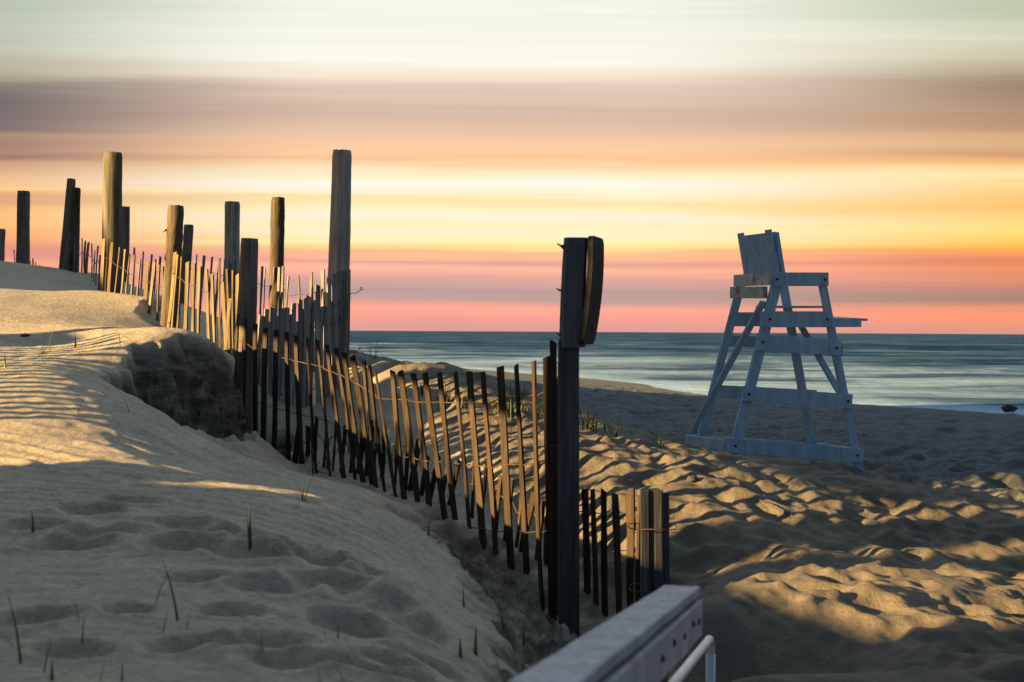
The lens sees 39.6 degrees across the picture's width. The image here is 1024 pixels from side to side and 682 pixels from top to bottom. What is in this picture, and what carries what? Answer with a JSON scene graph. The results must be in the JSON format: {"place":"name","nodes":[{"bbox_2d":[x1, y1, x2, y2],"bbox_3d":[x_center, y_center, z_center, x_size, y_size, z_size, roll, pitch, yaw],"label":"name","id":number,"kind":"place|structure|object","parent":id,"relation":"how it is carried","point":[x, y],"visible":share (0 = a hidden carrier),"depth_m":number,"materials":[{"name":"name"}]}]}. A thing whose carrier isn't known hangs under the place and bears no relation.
{"place":"outdoors","nodes":[
{"label":"outdoors","id":0,"kind":"place"},
{"bbox_2d":[0,261,1023,681],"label":"sand","id":1,"kind":"structure","parent":0,"point":[898,557],"depth_m":6.78,"materials":[{"name":"beige sand"}]},
{"bbox_2d":[0,229,5,260],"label":"fence post","id":2,"kind":"object","parent":1,"relation":"on","point":[2,243],"visible":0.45,"depth_m":21.44,"materials":[{"name":"brown wood"}]},
{"bbox_2d":[7,593,21,663],"bbox_3d":[-1.182,0.697,3.384,0.015,0.211,0.040,1,0,32],"label":"grass sprout","id":3,"kind":"object","parent":1,"relation":"on","point":[19,651],"depth_m":3.39,"materials":[{"name":"green plant"}]},
{"bbox_2d":[16,190,29,263],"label":"fence post","id":4,"kind":"object","parent":1,"relation":"on","point":[23,231],"visible":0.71,"depth_m":19.41,"materials":[{"name":"brown wood"}]},
{"bbox_2d":[13,250,39,265],"bbox_3d":[-7.824,-1.050,23.198,0.078,0.676,7.607,0,0,-15],"label":"slat fence","id":5,"kind":"object","parent":1,"relation":"on","point":[30,261],"visible":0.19,"depth_m":22.98,"materials":[{"name":"wood"}]},
{"bbox_2d":[29,510,34,531],"bbox_3d":[-1.680,0.646,4.965,0.024,0.109,0.028,1,0,31],"label":"grass sprout","id":6,"kind":"object","parent":1,"relation":"on","point":[33,529],"depth_m":4.97,"materials":[{"name":"green plant"}]},
{"bbox_2d":[43,640,51,671],"bbox_3d":[-1.086,0.749,3.326,0.024,0.114,0.012,0,0,0],"label":"grass sprout","id":7,"kind":"object","parent":1,"relation":"on","point":[46,658],"depth_m":3.32,"materials":[{"name":"green plant"}]},
{"bbox_2d":[50,659,53,680],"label":"grass sprout","id":8,"kind":"object","parent":1,"relation":"on","point":[51,675],"depth_m":3.23,"materials":[{"name":"green plant"}]},
{"bbox_2d":[59,178,75,269],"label":"fence post","id":9,"kind":"object","parent":1,"relation":"on","point":[71,182],"visible":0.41,"depth_m":17.14,"materials":[{"name":"brown wood"}]},
{"bbox_2d":[68,187,80,271],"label":"fence post","id":10,"kind":"object","parent":1,"relation":"on","point":[75,214],"visible":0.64,"depth_m":16.54,"materials":[{"name":"brown wood"}]},
{"bbox_2d":[60,234,100,289],"bbox_3d":[-4.824,-0.789,15.833,0.045,0.878,2.670,0,0,-27],"label":"slat fence","id":11,"kind":"object","parent":1,"relation":"on","point":[84,262],"visible":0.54,"depth_m":15.50,"materials":[{"name":"wood"}]},
{"bbox_2d":[81,616,84,643],"bbox_3d":[-1.081,0.744,3.584,0.012,0.106,0.010,0,0,0],"label":"grass sprout","id":12,"kind":"object","parent":1,"relation":"on","point":[82,632],"depth_m":3.58,"materials":[{"name":"green plant"}]},
{"bbox_2d":[102,151,122,292],"bbox_3d":[-3.743,-0.916,13.300,0.206,1.690,0.201,0,0,0],"label":"fence post","id":13,"kind":"object","parent":1,"relation":"on","point":[112,227],"visible":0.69,"depth_m":13.21,"materials":[{"name":"brown wood"}]},
{"bbox_2d":[122,206,129,283],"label":"fence post","id":14,"kind":"object","parent":1,"relation":"on","point":[126,223],"visible":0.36,"depth_m":19.44,"materials":[{"name":"brown wood"}]},
{"bbox_2d":[99,238,163,320],"bbox_3d":[-3.377,-0.422,12.605,0.040,1.041,1.460,0,0,-37],"label":"slat fence","id":15,"kind":"object","parent":1,"relation":"on","point":[108,271],"visible":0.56,"depth_m":12.65,"materials":[{"name":"wood"}]},
{"bbox_2d":[162,559,178,620],"bbox_3d":[-0.917,0.680,3.812,0.055,0.200,0.015,0,0,10],"label":"grass sprout","id":16,"kind":"object","parent":1,"relation":"on","point":[175,608],"depth_m":3.81,"materials":[{"name":"green plant"}]},
{"bbox_2d":[160,205,183,327],"bbox_3d":[-2.808,-0.425,11.697,0.211,1.387,0.153,0,0,0],"label":"fence post","id":17,"kind":"object","parent":1,"relation":"on","point":[174,230],"visible":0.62,"depth_m":11.64,"materials":[{"name":"brown wood"}]},
{"bbox_2d":[181,224,193,305],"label":"fence post","id":18,"kind":"object","parent":1,"relation":"on","point":[188,238],"visible":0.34,"depth_m":17.24,"materials":[{"name":"brown wood"}]},
{"bbox_2d":[166,251,238,358],"bbox_3d":[-2.428,-0.056,11.042,0.044,1.322,1.548,0,0,-35],"label":"slat fence","id":19,"kind":"object","parent":1,"relation":"on","point":[226,323],"visible":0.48,"depth_m":10.93,"materials":[{"name":"wood"}]},
{"bbox_2d":[133,247,324,371],"bbox_3d":[-3.172,-0.361,15.289,0.254,1.656,7.570,0,0,-27],"label":"slat fence","id":20,"kind":"object","parent":1,"relation":"on","point":[279,300],"visible":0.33,"depth_m":13.78,"materials":[{"name":"wood"}]},
{"bbox_2d":[224,201,239,330],"bbox_3d":[-2.994,-0.578,15.195,0.168,1.824,0.170,0,0,0],"label":"fence post","id":21,"kind":"object","parent":1,"relation":"on","point":[232,236],"visible":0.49,"depth_m":15.12,"materials":[{"name":"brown wood"}]},
{"bbox_2d":[236,238,257,430],"bbox_3d":[-1.900,0.155,10.100,0.189,1.771,0.166,0,0,0],"label":"fence post","id":22,"kind":"object","parent":1,"relation":"on","point":[247,292],"visible":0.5,"depth_m":10.04,"materials":[{"name":"brown wood"}]},
{"bbox_2d":[246,504,251,549],"bbox_3d":[-0.891,0.634,4.822,0.025,0.201,0.021,1,1,43],"label":"grass sprout","id":23,"kind":"object","parent":1,"relation":"on","point":[249,539],"depth_m":4.82,"materials":[{"name":"green plant"}]},
{"bbox_2d":[269,197,284,321],"bbox_3d":[-2.233,-0.432,13.398,0.182,1.844,0.152,0,0,0],"label":"fence post","id":24,"kind":"object","parent":1,"relation":"on","point":[277,227],"visible":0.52,"depth_m":13.34,"materials":[{"name":"brown wood"}]},
{"bbox_2d":[258,269,362,406],"bbox_3d":[-1.536,0.063,10.730,0.978,1.229,0.041,0,1,-41],"label":"slat fence","id":25,"kind":"object","parent":1,"relation":"on","point":[332,314],"visible":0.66,"depth_m":10.74,"materials":[{"name":"brown wood"}]},
{"bbox_2d":[304,424,337,474],"bbox_3d":[-1.162,0.700,9.435,0.441,0.359,0.372,0,0,-15],"label":"grass tuft","id":26,"kind":"object","parent":1,"relation":"on","point":[311,449],"visible":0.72,"depth_m":9.41,"materials":[{"name":"green plant"}]},
{"bbox_2d":[328,149,351,287],"bbox_3d":[-1.386,-0.435,11.200,0.236,2.135,0.194,0,0,0],"label":"fence post","id":27,"kind":"object","parent":1,"relation":"on","point":[339,237],"visible":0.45,"depth_m":11.12,"materials":[{"name":"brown wood"}]},
{"bbox_2d":[317,405,371,453],"bbox_3d":[-1.147,0.596,9.662,0.390,0.390,0.353,0,0,0],"label":"grass tuft","id":28,"kind":"object","parent":1,"relation":"on","point":[348,448],"visible":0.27,"depth_m":9.64,"materials":[{"name":"plant"}]},
{"bbox_2d":[367,337,379,358],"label":"grass tuft","id":29,"kind":"object","parent":1,"relation":"on","point":[375,351],"visible":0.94,"depth_m":30.79,"materials":[{"name":"green plant"}]},
{"bbox_2d":[355,407,399,456],"bbox_3d":[-0.926,0.585,9.601,0.382,0.392,0.350,0,0,0],"label":"grass tuft","id":30,"kind":"object","parent":1,"relation":"on","point":[374,438],"visible":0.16,"depth_m":9.58,"materials":[{"name":"plant"}]},
{"bbox_2d":[373,419,405,465],"bbox_3d":[-0.790,0.660,9.301,0.219,0.337,0.404,0,0,-11],"label":"grass tuft","id":31,"kind":"object","parent":1,"relation":"on","point":[390,447],"visible":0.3,"depth_m":9.26,"materials":[{"name":"plant"}]},
{"bbox_2d":[234,314,558,620],"bbox_3d":[-0.791,0.628,8.652,0.216,1.604,3.692,0,0,-38],"label":"slat fence","id":32,"kind":"object","parent":1,"relation":"on","point":[550,392],"visible":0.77,"depth_m":8.33,"materials":[{"name":"wood"}]},
{"bbox_2d":[419,373,432,395],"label":"grass tuft","id":33,"kind":"object","parent":1,"relation":"on","point":[421,386],"visible":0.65,"depth_m":10.19,"materials":[{"name":"green plant"}]},
{"bbox_2d":[444,372,459,404],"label":"grass tuft","id":34,"kind":"object","parent":1,"relation":"on","point":[447,390],"visible":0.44,"depth_m":10.04,"materials":[{"name":"green plant"}]},
{"bbox_2d":[459,639,462,658],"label":"grass sprout","id":35,"kind":"object","parent":1,"relation":"on","point":[460,651],"depth_m":4.04,"materials":[{"name":"green plant"}]},
{"bbox_2d":[450,375,476,411],"bbox_3d":[-0.344,0.352,9.834,0.213,0.278,0.288,0,0,0],"label":"grass tuft","id":36,"kind":"object","parent":1,"relation":"on","point":[462,398],"visible":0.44,"depth_m":9.82,"materials":[{"name":"green plant"}]},
{"bbox_2d":[292,416,640,616],"bbox_3d":[-0.368,1.002,8.286,0.192,0.978,3.612,0,0,-36],"label":"slat fence","id":37,"kind":"object","parent":1,"relation":"on","point":[630,508],"visible":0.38,"depth_m":7.30,"materials":[{"name":"wood"}]},
{"bbox_2d":[473,628,476,655],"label":"grass sprout","id":38,"kind":"object","parent":1,"relation":"on","point":[475,647],"depth_m":4.18,"materials":[{"name":"green plant"}]},
{"bbox_2d":[489,388,498,415],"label":"grass tuft","id":39,"kind":"object","parent":1,"relation":"on","point":[495,407],"visible":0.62,"depth_m":9.85,"materials":[{"name":"plant"}]},
{"bbox_2d":[495,592,503,628],"bbox_3d":[-0.049,1.023,5.327,0.049,0.191,0.026,0,0,15],"label":"grass sprout","id":40,"kind":"object","parent":1,"relation":"on","point":[501,614],"depth_m":5.33,"materials":[{"name":"green plant"}]},
{"bbox_2d":[489,382,530,418],"bbox_3d":[-0.015,0.393,9.754,0.339,0.310,0.370,1,0,31],"label":"grass tuft","id":41,"kind":"object","parent":1,"relation":"on","point":[510,409],"visible":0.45,"depth_m":9.74,"materials":[{"name":"green plant"}]},
{"bbox_2d":[522,626,528,647],"bbox_3d":[0.050,1.151,5.467,0.017,0.117,0.036,0,1,-40],"label":"grass sprout","id":42,"kind":"object","parent":1,"relation":"on","point":[523,641],"depth_m":5.47,"materials":[{"name":"green plant"}]},
{"bbox_2d":[513,381,543,417],"bbox_3d":[0.249,0.410,9.855,0.409,0.308,0.337,1,0,27],"label":"grass tuft","id":43,"kind":"object","parent":1,"relation":"on","point":[537,403],"visible":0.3,"depth_m":9.84,"materials":[{"name":"green plant"}]},
{"bbox_2d":[556,237,587,637],"bbox_3d":[0.288,0.663,7.003,0.156,2.339,0.128,0,0,0],"label":"sign post","id":44,"kind":"object","parent":1,"relation":"on","point":[573,278],"visible":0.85,"depth_m":6.95,"materials":[{"name":"brown wood"}]},
{"bbox_2d":[579,236,603,344],"bbox_3d":[0.391,-0.248,7.028,0.071,0.530,0.309,0,0,14],"label":"sign board","id":45,"kind":"object","parent":44,"relation":"attached to","point":[593,291],"visible":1,"depth_m":6.95,"materials":[{"name":"brown wood"}]},
{"bbox_2d":[579,403,606,431],"bbox_3d":[0.547,0.513,9.567,0.178,0.223,0.331,0,0,8],"label":"grass tuft","id":46,"kind":"object","parent":1,"relation":"on","point":[592,422],"visible":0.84,"depth_m":9.54,"materials":[{"name":"green plant"}]},
{"bbox_2d":[508,585,701,681],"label":"wooden handrail","id":47,"kind":"object","parent":1,"relation":"on","point":[655,636],"visible":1,"depth_m":2.58,"materials":[{"name":"white wood"}]},
{"bbox_2d":[601,416,619,436],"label":"grass tuft","id":48,"kind":"object","parent":1,"relation":"on","point":[604,427],"visible":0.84,"depth_m":9.55,"materials":[{"name":"green plant"}]},
{"bbox_2d":[627,488,676,598],"bbox_3d":[0.659,1.131,6.658,0.242,0.887,0.255,0,0,0],"label":"end post","id":49,"kind":"object","parent":1,"relation":"on","point":[654,523],"visible":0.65,"depth_m":6.57,"materials":[{"name":"wood"}]},
{"bbox_2d":[657,433,665,446],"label":"grass tuft","id":50,"kind":"object","parent":1,"relation":"on","point":[658,442],"visible":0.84,"depth_m":9.62,"materials":[{"name":"green plant"}]},
{"bbox_2d":[668,635,714,681],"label":"pipe rail","id":51,"kind":"object","parent":1,"relation":"on","point":[707,644],"visible":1,"depth_m":4.17,"materials":[{"name":"white metal"}]},
{"bbox_2d":[686,475,698,482],"bbox_3d":[1.058,0.811,8.335,0.075,0.047,0.052,0,0,0],"label":"driftwood chunk","id":52,"kind":"object","parent":1,"relation":"on","point":[692,479],"visible":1,"depth_m":8.32,"materials":[{"name":"beige wood"}]},
{"bbox_2d":[757,499,793,516],"bbox_3d":[1.492,0.951,8.045,0.024,0.095,0.278,0,1,-43],"label":"driftwood stick","id":53,"kind":"object","parent":1,"relation":"on","point":[780,509],"visible":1,"depth_m":8.02,"materials":[{"name":"beige wood"}]},
{"bbox_2d":[685,229,867,469],"bbox_3d":[3.322,0.217,17.872,2.096,3.170,1.271,0,0,-20],"label":"lifeguard chair","id":54,"kind":"object","parent":1,"relation":"on","point":[762,259],"visible":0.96,"depth_m":17.43,"materials":[{"name":"white paint"}]},
{"bbox_2d":[1013,599,1023,603],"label":"driftwood chunk","id":55,"kind":"object","parent":1,"relation":"on","point":[1019,601],"visible":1,"depth_m":6.43,"materials":[{"name":"beige wood"}]},
{"bbox_2d":[0,0,1023,333],"label":"sky","id":56,"kind":"structure","parent":0,"point":[881,142],"materials":[{"name":"orange"}]},
{"bbox_2d":[314,330,1023,414],"bbox_3d":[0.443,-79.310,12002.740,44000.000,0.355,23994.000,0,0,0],"label":"water","id":57,"kind":"structure","parent":0,"point":[984,373],"depth_m":121.07,"materials":[{"name":"blue liquid"}]},
{"bbox_2d":[1001,404,1017,411],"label":"rock","id":58,"kind":"object","parent":57,"relation":"on","point":[1008,408],"visible":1,"depth_m":42.86,"materials":[{"name":"stone"}]}
]}

